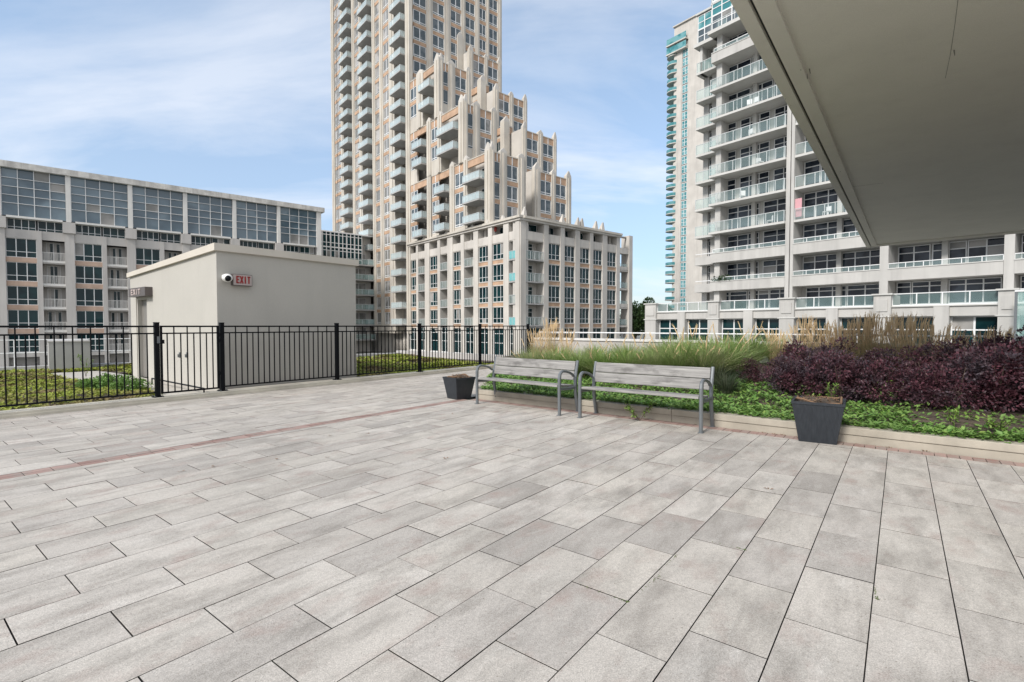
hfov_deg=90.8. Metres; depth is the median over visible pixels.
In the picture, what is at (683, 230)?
window
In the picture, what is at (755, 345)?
fountain grass
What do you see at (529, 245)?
balcony door
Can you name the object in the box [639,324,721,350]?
fountain grass
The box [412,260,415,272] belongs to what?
window
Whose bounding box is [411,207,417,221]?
window
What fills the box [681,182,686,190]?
window
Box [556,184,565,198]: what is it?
window
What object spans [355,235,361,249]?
window
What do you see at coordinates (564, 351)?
fountain grass
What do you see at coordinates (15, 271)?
window
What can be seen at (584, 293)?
window
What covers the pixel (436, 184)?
window
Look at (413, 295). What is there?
window
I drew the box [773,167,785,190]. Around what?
window
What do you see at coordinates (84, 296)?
window
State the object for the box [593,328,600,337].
window
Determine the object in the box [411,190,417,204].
window
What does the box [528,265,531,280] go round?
balcony door
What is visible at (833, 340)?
reed grass
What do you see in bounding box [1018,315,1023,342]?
window
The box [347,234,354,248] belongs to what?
window
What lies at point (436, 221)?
window
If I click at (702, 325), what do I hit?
window
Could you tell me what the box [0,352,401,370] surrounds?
deck edge kerb
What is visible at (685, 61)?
window
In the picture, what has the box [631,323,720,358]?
fountain grass
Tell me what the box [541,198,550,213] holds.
window
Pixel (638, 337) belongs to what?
ground
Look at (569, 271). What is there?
window
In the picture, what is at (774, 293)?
window
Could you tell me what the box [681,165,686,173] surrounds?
window
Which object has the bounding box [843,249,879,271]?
window
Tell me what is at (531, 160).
window
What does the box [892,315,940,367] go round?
reed grass
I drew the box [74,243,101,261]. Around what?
window
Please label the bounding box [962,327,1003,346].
reed grass
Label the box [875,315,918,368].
reed grass
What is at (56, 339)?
edge guardrail
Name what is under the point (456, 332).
window
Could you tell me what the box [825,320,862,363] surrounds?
reed grass
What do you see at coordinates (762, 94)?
window
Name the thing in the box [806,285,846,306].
window
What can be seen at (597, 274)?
window
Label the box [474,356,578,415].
park bench
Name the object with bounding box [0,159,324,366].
long apartment block
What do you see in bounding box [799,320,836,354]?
reed grass
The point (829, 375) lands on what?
purple shrub
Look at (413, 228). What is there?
window
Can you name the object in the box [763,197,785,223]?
window
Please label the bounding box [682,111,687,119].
window
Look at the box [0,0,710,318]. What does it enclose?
sky
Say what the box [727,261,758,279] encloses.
window
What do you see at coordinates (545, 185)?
window
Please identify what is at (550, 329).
reed grass
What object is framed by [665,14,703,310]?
teal balcony tower
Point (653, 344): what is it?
fountain grass
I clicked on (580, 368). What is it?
fountain grass
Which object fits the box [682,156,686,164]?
window
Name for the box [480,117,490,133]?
window
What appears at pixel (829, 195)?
window
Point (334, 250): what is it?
window
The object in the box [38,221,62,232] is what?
window
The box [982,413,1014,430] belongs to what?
weed
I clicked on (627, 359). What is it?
fountain grass
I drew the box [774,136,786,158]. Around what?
window
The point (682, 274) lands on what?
window
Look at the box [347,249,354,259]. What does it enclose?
window
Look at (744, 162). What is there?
window
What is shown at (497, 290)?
window
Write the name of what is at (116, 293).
balcony door
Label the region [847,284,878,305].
window
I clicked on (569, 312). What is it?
window
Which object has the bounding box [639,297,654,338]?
tree
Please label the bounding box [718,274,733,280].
balcony shrub
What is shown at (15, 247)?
window
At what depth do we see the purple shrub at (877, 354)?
9.43 m
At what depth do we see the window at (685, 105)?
171.32 m
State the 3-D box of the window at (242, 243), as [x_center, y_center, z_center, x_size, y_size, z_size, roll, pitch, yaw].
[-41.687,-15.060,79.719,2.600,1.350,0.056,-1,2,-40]
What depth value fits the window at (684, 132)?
171.61 m
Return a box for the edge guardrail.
[0,338,130,366]
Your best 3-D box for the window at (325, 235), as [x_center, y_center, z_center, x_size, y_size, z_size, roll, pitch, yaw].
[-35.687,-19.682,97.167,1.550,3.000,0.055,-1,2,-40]
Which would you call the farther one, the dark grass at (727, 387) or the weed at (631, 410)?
the dark grass at (727, 387)
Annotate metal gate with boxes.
[157,326,221,393]
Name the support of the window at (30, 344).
in the long apartment block at (76, 247)
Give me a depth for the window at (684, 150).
171.74 m
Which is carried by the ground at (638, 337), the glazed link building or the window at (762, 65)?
the glazed link building
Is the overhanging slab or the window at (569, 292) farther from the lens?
the window at (569, 292)
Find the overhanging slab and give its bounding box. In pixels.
[730,0,1023,247]
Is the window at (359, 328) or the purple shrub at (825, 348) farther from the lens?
the window at (359, 328)
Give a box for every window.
[5,237,36,257]
[6,261,37,281]
[7,218,35,230]
[7,286,37,304]
[7,310,38,328]
[8,333,39,352]
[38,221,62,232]
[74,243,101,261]
[75,224,100,235]
[75,265,102,283]
[76,288,102,305]
[76,311,103,327]
[77,335,103,350]
[103,227,124,238]
[136,248,159,264]
[137,230,158,241]
[160,233,179,242]
[191,236,210,245]
[212,238,229,243]
[240,241,256,247]
[258,242,273,249]
[284,245,298,252]
[300,246,313,254]
[322,231,330,246]
[322,246,330,256]
[331,232,338,247]
[331,247,338,257]
[339,233,346,247]
[339,248,346,258]
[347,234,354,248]
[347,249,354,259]
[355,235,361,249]
[355,249,361,263]
[356,268,365,279]
[356,283,365,294]
[356,298,365,309]
[356,313,365,323]
[356,327,365,338]
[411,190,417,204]
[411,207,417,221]
[411,225,417,238]
[411,328,415,349]
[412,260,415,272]
[412,277,415,289]
[412,294,415,306]
[412,311,415,323]
[421,327,424,349]
[430,256,436,269]
[431,274,436,287]
[431,292,436,305]
[431,310,437,323]
[431,328,437,350]
[432,181,438,197]
[432,200,438,215]
[433,218,438,233]
[442,327,447,351]
[454,251,460,265]
[454,270,460,284]
[454,290,460,303]
[454,309,460,322]
[455,94,459,106]
[455,172,462,188]
[455,191,462,207]
[455,211,462,227]
[455,328,460,352]
[466,327,472,352]
[479,246,487,261]
[479,266,487,282]
[479,287,487,302]
[479,308,487,322]
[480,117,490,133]
[480,136,490,151]
[482,328,487,353]
[493,243,502,259]
[493,264,502,280]
[493,286,502,301]
[493,307,502,322]
[495,329,502,354]
[507,164,517,181]
[507,185,517,202]
[507,206,517,216]
[510,327,512,354]
[527,138,537,153]
[527,155,537,169]
[528,224,536,231]
[529,327,541,352]
[541,180,550,195]
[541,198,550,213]
[543,143,552,157]
[543,160,552,173]
[549,244,559,259]
[549,265,559,280]
[549,286,558,301]
[549,307,558,322]
[549,328,558,337]
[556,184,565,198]
[556,202,565,216]
[564,328,573,337]
[565,246,573,261]
[565,266,573,281]
[565,287,573,302]
[565,308,573,322]
[580,248,588,263]
[580,268,588,283]
[580,288,588,302]
[580,308,588,322]
[580,328,587,337]
[593,250,601,264]
[593,269,601,284]
[593,289,600,303]
[593,309,600,322]
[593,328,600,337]
[607,252,615,266]
[607,271,615,285]
[607,290,614,304]
[607,309,614,322]
[607,328,614,338]
[659,319,676,339]
[680,262,685,270]
[680,271,685,278]
[680,280,685,287]
[680,289,685,296]
[680,298,685,304]
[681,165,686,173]
[681,174,686,182]
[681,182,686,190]
[681,191,686,199]
[681,200,686,208]
[681,209,686,217]
[681,218,685,226]
[681,227,685,234]
[681,236,685,243]
[681,245,685,252]
[681,254,685,261]
[682,66,687,75]
[682,75,687,84]
[682,84,687,93]
[682,93,687,101]
[682,102,687,110]
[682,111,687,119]
[682,120,686,128]
[682,129,686,137]
[682,138,686,146]
[682,147,686,155]
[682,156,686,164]
[683,48,687,56]
[683,57,687,65]
[688,319,707,339]
[698,24,710,42]
[708,267,709,283]
[712,0,732,15]
[712,6,738,29]
[722,318,742,340]
[727,232,758,250]
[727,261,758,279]
[728,150,735,170]
[728,179,735,199]
[728,202,759,229]
[729,58,750,81]
[729,88,750,111]
[729,121,736,140]
[730,31,748,43]
[730,291,746,308]
[740,110,769,137]
[740,141,769,167]
[740,171,768,197]
[748,290,768,308]
[751,79,772,103]
[752,54,766,72]
[755,318,778,340]
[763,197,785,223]
[763,228,784,246]
[763,259,784,276]
[769,289,783,307]
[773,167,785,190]
[774,81,780,95]
[774,105,786,127]
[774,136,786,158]
[797,317,825,341]
[803,221,836,241]
[803,254,835,274]
[804,159,820,185]
[804,188,836,217]
[805,137,812,151]
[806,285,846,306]
[821,166,828,181]
[840,317,872,342]
[843,219,858,236]
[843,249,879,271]
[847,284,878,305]
[894,316,932,343]
[898,244,930,266]
[912,280,940,304]
[932,240,966,264]
[948,277,1001,303]
[951,315,997,344]
[967,237,1004,261]
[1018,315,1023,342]
[1020,276,1023,301]
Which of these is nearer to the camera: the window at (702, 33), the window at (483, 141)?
the window at (702, 33)
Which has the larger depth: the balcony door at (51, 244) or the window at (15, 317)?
the balcony door at (51, 244)
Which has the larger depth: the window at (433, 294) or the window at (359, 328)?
the window at (359, 328)
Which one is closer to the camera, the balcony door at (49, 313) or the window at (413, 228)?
the balcony door at (49, 313)
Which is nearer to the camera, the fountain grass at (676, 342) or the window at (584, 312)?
the fountain grass at (676, 342)
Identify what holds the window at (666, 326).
in the white balcony block at (785, 269)
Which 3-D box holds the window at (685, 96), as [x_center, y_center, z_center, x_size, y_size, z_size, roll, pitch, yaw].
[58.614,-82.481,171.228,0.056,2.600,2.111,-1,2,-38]
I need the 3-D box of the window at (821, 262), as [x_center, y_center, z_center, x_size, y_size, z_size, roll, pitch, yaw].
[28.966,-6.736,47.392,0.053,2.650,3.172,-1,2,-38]
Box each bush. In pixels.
[75,375,110,388]
[89,372,126,382]
[107,374,153,392]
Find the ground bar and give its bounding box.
[151,378,204,392]
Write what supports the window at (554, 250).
in the stepped apartment tower at (444, 162)
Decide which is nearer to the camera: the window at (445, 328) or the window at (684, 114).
the window at (445, 328)
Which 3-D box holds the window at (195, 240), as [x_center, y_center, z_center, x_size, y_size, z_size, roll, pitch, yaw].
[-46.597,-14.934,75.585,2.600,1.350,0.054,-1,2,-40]
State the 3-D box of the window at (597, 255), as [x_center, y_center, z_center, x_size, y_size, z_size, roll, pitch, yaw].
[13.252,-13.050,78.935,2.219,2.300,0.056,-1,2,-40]
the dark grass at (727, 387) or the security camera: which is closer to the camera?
the dark grass at (727, 387)
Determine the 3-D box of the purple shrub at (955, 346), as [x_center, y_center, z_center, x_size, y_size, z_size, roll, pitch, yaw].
[7.993,0.290,8.885,1.122,0.995,1.409,0,2,-11]
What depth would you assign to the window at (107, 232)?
69.04 m
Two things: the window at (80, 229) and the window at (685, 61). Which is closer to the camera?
the window at (80, 229)
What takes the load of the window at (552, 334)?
in the stepped apartment tower at (444, 162)
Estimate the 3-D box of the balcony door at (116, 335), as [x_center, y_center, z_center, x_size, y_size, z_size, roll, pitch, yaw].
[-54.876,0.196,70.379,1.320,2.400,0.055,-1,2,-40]
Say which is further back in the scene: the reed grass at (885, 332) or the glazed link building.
the glazed link building
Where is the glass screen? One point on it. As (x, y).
(1015, 309)
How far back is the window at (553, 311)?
73.16 m
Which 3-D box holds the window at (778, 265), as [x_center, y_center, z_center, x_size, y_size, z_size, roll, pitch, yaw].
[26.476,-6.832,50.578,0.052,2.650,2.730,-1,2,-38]
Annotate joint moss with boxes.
[587,541,878,602]
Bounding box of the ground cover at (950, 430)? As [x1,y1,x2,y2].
[480,365,1023,443]
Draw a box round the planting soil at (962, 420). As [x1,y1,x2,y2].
[491,353,1023,441]
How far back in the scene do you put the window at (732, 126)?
53.92 m
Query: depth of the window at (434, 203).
85.47 m
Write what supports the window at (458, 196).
in the stepped apartment tower at (444, 162)
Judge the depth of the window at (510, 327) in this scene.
70.69 m
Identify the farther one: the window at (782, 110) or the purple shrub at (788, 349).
the window at (782, 110)
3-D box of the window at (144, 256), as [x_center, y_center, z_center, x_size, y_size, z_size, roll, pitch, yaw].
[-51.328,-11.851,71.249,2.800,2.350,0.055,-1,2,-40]
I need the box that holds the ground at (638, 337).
[356,330,643,353]
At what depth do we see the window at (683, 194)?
172.37 m
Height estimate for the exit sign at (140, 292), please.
0.218 m
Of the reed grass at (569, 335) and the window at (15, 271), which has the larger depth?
the window at (15, 271)
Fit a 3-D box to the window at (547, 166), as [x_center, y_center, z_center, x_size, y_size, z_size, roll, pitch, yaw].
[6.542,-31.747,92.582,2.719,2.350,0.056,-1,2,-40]
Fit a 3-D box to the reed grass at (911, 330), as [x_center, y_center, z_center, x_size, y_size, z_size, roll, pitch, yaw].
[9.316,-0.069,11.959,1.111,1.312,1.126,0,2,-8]
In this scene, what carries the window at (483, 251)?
in the stepped apartment tower at (444, 162)
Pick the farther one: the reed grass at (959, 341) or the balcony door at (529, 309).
the balcony door at (529, 309)
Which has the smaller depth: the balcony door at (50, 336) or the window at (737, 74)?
the window at (737, 74)
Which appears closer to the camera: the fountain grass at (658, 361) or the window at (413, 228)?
the fountain grass at (658, 361)
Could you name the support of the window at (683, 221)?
in the teal balcony tower at (685, 83)
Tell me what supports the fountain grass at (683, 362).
on the planting soil at (962, 420)
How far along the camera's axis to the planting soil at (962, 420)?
6.84 m
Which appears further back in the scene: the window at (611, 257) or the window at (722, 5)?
the window at (611, 257)
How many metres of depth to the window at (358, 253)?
101.43 m
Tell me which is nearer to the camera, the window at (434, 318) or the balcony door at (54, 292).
the balcony door at (54, 292)
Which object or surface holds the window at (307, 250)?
in the long apartment block at (76, 247)
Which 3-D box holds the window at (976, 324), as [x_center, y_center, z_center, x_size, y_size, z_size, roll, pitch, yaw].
[33.385,0.507,36.528,0.056,4.670,2.619,-1,2,-38]
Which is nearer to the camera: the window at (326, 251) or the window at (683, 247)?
the window at (326, 251)
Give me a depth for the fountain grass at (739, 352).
10.16 m
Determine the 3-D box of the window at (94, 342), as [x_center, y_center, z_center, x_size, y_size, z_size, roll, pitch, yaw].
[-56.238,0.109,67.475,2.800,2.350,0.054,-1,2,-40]
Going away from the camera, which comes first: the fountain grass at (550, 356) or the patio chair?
the fountain grass at (550, 356)
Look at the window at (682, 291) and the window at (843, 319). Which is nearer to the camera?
the window at (843, 319)
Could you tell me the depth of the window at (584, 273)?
77.22 m
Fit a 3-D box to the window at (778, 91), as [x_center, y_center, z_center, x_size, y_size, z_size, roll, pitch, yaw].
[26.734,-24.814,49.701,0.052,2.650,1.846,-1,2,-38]
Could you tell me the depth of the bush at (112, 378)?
11.19 m
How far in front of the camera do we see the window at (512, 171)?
75.98 m
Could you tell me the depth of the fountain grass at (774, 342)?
13.11 m
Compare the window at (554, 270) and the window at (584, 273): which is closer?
the window at (554, 270)
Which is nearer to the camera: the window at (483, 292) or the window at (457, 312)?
the window at (483, 292)
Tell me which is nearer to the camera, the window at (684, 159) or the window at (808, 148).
the window at (808, 148)
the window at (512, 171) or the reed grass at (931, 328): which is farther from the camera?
the window at (512, 171)
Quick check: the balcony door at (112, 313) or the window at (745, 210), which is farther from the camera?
the balcony door at (112, 313)
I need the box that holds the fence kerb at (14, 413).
[0,364,493,418]
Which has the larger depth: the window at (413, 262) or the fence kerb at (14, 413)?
the window at (413, 262)
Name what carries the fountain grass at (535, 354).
on the planting soil at (962, 420)
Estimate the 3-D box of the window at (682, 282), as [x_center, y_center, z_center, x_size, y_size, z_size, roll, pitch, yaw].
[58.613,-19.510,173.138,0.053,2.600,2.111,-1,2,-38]
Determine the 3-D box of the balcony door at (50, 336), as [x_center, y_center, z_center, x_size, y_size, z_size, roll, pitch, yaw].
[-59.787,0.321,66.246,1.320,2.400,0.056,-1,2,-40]
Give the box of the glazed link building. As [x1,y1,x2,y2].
[321,230,375,351]
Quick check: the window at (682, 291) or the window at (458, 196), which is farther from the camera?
the window at (682, 291)
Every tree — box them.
[620,300,644,338]
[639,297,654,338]
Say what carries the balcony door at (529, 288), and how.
in the stepped apartment tower at (444, 162)
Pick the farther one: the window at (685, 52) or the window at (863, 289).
the window at (685, 52)
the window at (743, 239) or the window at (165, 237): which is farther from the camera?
the window at (165, 237)
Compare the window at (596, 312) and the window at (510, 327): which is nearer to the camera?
the window at (510, 327)
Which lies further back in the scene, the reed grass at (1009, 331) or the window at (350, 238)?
the window at (350, 238)
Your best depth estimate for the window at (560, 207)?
86.19 m
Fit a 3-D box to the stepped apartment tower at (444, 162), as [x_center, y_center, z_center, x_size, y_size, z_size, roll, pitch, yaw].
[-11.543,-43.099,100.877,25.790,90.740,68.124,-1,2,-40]
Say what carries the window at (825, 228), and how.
in the white balcony block at (785, 269)
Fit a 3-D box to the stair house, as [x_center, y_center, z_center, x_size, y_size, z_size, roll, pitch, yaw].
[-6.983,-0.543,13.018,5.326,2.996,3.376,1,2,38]
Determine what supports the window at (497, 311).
in the stepped apartment tower at (444, 162)
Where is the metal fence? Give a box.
[0,322,528,406]
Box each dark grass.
[687,362,744,388]
[714,370,751,394]
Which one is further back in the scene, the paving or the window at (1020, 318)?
the window at (1020, 318)
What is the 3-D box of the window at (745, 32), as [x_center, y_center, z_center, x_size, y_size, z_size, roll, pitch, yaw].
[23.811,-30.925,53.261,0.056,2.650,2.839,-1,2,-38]
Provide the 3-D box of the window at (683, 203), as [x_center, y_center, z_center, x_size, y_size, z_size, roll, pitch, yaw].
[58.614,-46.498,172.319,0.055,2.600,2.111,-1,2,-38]
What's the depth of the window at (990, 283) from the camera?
38.91 m
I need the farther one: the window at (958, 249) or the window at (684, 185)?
the window at (684, 185)
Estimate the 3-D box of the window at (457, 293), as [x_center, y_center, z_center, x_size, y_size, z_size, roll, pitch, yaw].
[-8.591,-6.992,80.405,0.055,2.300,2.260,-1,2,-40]
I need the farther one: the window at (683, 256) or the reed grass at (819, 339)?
the window at (683, 256)
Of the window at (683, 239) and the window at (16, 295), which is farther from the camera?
the window at (683, 239)
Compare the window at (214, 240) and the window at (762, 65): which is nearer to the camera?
the window at (762, 65)
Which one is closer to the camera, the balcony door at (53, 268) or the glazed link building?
the balcony door at (53, 268)
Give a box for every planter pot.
[443,373,474,399]
[791,395,845,444]
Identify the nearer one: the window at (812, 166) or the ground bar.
the ground bar
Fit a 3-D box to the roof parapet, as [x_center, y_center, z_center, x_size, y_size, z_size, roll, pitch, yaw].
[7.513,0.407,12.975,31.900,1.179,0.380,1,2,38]
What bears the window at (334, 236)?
in the glazed link building
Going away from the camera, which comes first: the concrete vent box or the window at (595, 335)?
the concrete vent box
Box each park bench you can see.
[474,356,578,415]
[577,361,714,433]
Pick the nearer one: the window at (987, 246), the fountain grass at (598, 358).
the fountain grass at (598, 358)
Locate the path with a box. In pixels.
[51,371,214,395]
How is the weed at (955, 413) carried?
on the ground cover at (950, 430)
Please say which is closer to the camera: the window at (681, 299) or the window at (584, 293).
the window at (584, 293)
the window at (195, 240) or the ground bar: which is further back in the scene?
the window at (195, 240)
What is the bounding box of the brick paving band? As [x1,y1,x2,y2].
[0,399,1023,479]
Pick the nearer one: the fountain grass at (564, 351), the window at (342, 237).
the fountain grass at (564, 351)
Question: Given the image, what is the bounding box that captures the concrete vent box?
[47,340,90,369]
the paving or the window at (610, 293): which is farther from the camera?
the window at (610, 293)
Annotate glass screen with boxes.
[1014,290,1023,343]
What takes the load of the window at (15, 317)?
in the long apartment block at (76, 247)
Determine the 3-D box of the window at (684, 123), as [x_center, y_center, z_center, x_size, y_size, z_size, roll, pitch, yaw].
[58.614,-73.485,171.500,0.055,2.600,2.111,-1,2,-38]
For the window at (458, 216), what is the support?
in the stepped apartment tower at (444, 162)
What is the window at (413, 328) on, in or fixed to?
in the stepped apartment tower at (444, 162)
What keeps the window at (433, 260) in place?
in the stepped apartment tower at (444, 162)
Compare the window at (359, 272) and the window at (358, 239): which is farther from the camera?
the window at (359, 272)
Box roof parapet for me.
[396,332,1023,362]
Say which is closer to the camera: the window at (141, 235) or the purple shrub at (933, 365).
the purple shrub at (933, 365)
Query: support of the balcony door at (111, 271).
in the long apartment block at (76, 247)
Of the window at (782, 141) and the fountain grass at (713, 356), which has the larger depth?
the window at (782, 141)
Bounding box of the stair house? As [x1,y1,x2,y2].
[126,243,358,389]
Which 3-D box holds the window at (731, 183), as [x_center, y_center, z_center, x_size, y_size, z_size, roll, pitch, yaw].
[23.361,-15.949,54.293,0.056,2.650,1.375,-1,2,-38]
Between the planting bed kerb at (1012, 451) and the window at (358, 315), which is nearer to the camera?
the planting bed kerb at (1012, 451)
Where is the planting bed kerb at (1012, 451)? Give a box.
[478,372,1023,462]
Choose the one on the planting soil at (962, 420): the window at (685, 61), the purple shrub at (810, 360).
the purple shrub at (810, 360)
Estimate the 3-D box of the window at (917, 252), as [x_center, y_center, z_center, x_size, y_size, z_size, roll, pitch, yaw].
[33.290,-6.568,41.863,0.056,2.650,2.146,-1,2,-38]
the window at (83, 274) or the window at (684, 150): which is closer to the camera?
the window at (83, 274)
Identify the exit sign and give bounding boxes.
[128,287,152,297]
[231,274,251,286]
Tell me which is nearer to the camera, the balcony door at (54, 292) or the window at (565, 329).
the balcony door at (54, 292)
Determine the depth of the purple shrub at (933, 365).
6.84 m
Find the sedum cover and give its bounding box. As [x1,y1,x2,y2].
[0,354,493,410]
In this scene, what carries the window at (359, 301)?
in the glazed link building
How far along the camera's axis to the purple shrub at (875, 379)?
7.42 m
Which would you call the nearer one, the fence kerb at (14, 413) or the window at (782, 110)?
the fence kerb at (14, 413)
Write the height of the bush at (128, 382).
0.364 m
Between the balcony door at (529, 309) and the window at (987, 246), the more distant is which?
the balcony door at (529, 309)
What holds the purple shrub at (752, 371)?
on the planting soil at (962, 420)
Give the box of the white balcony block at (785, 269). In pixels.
[644,0,1023,344]
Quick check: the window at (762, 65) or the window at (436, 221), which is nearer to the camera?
the window at (762, 65)
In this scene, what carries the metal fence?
on the fence kerb at (14, 413)
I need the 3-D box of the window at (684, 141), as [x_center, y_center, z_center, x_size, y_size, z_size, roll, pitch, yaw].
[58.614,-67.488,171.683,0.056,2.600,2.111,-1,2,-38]
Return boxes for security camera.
[221,274,232,281]
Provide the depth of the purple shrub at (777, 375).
8.24 m
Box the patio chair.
[823,206,831,214]
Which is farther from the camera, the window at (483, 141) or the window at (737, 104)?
the window at (483, 141)
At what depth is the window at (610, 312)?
81.50 m
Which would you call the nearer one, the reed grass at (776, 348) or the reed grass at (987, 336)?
the reed grass at (987, 336)
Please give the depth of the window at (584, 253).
77.12 m
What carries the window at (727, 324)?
in the white balcony block at (785, 269)
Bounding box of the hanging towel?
[795,198,801,216]
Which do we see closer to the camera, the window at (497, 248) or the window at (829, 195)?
the window at (829, 195)
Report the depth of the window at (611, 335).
81.82 m
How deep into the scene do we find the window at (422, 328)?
89.36 m
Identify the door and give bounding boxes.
[46,243,59,261]
[47,266,60,284]
[48,312,61,329]
[49,335,62,338]
[51,289,61,307]
[110,248,121,264]
[110,269,122,285]
[111,291,122,308]
[111,312,123,329]
[112,335,122,349]
[137,297,146,376]
[528,243,531,258]
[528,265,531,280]
[528,287,531,302]
[528,308,531,324]
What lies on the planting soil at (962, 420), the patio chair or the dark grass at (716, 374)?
the dark grass at (716, 374)
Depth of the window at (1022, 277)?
36.88 m
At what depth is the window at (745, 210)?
53.38 m
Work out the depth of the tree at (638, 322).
137.83 m
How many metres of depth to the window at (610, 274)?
81.36 m
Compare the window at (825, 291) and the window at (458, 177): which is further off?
the window at (458, 177)
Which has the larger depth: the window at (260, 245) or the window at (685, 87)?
the window at (685, 87)
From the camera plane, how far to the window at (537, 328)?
70.71 m
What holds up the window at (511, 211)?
in the stepped apartment tower at (444, 162)
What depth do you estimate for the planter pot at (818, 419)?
5.79 m
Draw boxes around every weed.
[624,401,654,420]
[826,382,839,396]
[944,405,961,424]
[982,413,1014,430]
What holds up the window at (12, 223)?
in the long apartment block at (76, 247)
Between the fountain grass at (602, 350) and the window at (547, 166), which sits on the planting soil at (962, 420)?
the fountain grass at (602, 350)
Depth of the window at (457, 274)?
80.44 m
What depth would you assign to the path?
12.40 m
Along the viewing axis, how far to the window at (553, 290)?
73.07 m
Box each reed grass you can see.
[523,327,546,354]
[540,318,561,352]
[557,328,575,351]
[762,328,793,364]
[787,315,819,354]
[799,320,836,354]
[815,325,851,354]
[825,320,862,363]
[839,314,879,362]
[849,312,889,349]
[860,311,899,358]
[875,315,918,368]
[885,311,921,343]
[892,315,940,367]
[909,321,961,364]
[937,330,977,359]
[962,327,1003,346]
[989,326,1014,341]
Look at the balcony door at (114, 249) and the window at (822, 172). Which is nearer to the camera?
the window at (822, 172)
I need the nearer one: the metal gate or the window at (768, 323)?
the metal gate
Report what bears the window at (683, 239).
in the teal balcony tower at (685, 83)
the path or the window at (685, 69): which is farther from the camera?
the window at (685, 69)
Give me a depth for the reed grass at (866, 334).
11.91 m
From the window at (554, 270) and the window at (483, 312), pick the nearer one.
the window at (554, 270)
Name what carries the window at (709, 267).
in the white balcony block at (785, 269)
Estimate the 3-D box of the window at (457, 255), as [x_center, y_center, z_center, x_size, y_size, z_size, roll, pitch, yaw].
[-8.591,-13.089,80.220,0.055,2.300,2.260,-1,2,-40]
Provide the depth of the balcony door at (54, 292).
66.03 m
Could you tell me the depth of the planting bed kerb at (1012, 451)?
6.27 m
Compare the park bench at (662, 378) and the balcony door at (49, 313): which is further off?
the balcony door at (49, 313)
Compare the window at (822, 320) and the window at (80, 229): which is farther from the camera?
the window at (80, 229)
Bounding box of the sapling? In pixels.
[77,354,93,375]
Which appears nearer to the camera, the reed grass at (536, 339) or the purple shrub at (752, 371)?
the purple shrub at (752, 371)
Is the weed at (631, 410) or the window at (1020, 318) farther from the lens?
the window at (1020, 318)
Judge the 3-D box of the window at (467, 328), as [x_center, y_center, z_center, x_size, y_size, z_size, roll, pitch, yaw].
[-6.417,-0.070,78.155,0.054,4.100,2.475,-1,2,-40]
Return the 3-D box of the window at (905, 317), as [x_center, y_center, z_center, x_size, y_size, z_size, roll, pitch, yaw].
[31.218,0.423,39.300,0.055,4.670,2.619,-1,2,-38]
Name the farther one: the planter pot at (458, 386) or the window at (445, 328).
the window at (445, 328)
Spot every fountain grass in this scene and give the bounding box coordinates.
[509,339,556,368]
[524,337,582,369]
[542,338,593,359]
[544,336,613,377]
[570,335,638,373]
[571,334,611,360]
[592,332,662,374]
[604,334,645,358]
[616,334,704,375]
[624,326,736,376]
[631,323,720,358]
[634,332,676,354]
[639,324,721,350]
[660,323,758,373]
[684,323,772,357]
[689,327,779,376]
[708,320,788,365]
[743,323,800,362]
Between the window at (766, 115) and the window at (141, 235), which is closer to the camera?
the window at (766, 115)
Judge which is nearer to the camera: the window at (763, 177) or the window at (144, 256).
the window at (763, 177)
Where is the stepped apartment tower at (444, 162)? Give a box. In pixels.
[330,0,632,354]
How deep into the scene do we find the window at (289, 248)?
83.98 m
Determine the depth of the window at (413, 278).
91.13 m
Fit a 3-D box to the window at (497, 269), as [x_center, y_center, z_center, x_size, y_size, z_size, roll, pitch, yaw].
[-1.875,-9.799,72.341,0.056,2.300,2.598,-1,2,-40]
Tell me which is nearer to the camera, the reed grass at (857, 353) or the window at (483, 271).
the reed grass at (857, 353)
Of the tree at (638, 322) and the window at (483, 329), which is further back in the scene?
the tree at (638, 322)
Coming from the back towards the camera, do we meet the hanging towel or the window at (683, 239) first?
the window at (683, 239)
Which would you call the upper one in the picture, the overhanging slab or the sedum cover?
the overhanging slab
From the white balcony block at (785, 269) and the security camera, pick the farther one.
the white balcony block at (785, 269)
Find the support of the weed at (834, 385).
in the planter pot at (818, 419)
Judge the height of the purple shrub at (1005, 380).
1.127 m
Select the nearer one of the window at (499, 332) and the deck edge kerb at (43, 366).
the deck edge kerb at (43, 366)
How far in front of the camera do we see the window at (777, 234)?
50.70 m
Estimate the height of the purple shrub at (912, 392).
0.705 m
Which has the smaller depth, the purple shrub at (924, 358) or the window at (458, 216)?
the purple shrub at (924, 358)
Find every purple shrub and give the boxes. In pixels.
[736,354,766,383]
[754,349,806,393]
[771,341,839,396]
[772,333,823,380]
[802,339,873,401]
[803,331,867,378]
[838,349,912,406]
[857,339,905,380]
[874,360,957,410]
[893,336,959,376]
[897,344,1003,412]
[933,330,1008,383]
[942,332,1023,413]
[964,338,1023,411]
[968,325,1023,374]
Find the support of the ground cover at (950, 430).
on the planting soil at (962, 420)
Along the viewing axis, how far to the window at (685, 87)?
171.32 m
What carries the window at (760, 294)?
in the white balcony block at (785, 269)
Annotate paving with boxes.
[0,368,1023,681]
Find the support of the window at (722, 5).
in the white balcony block at (785, 269)

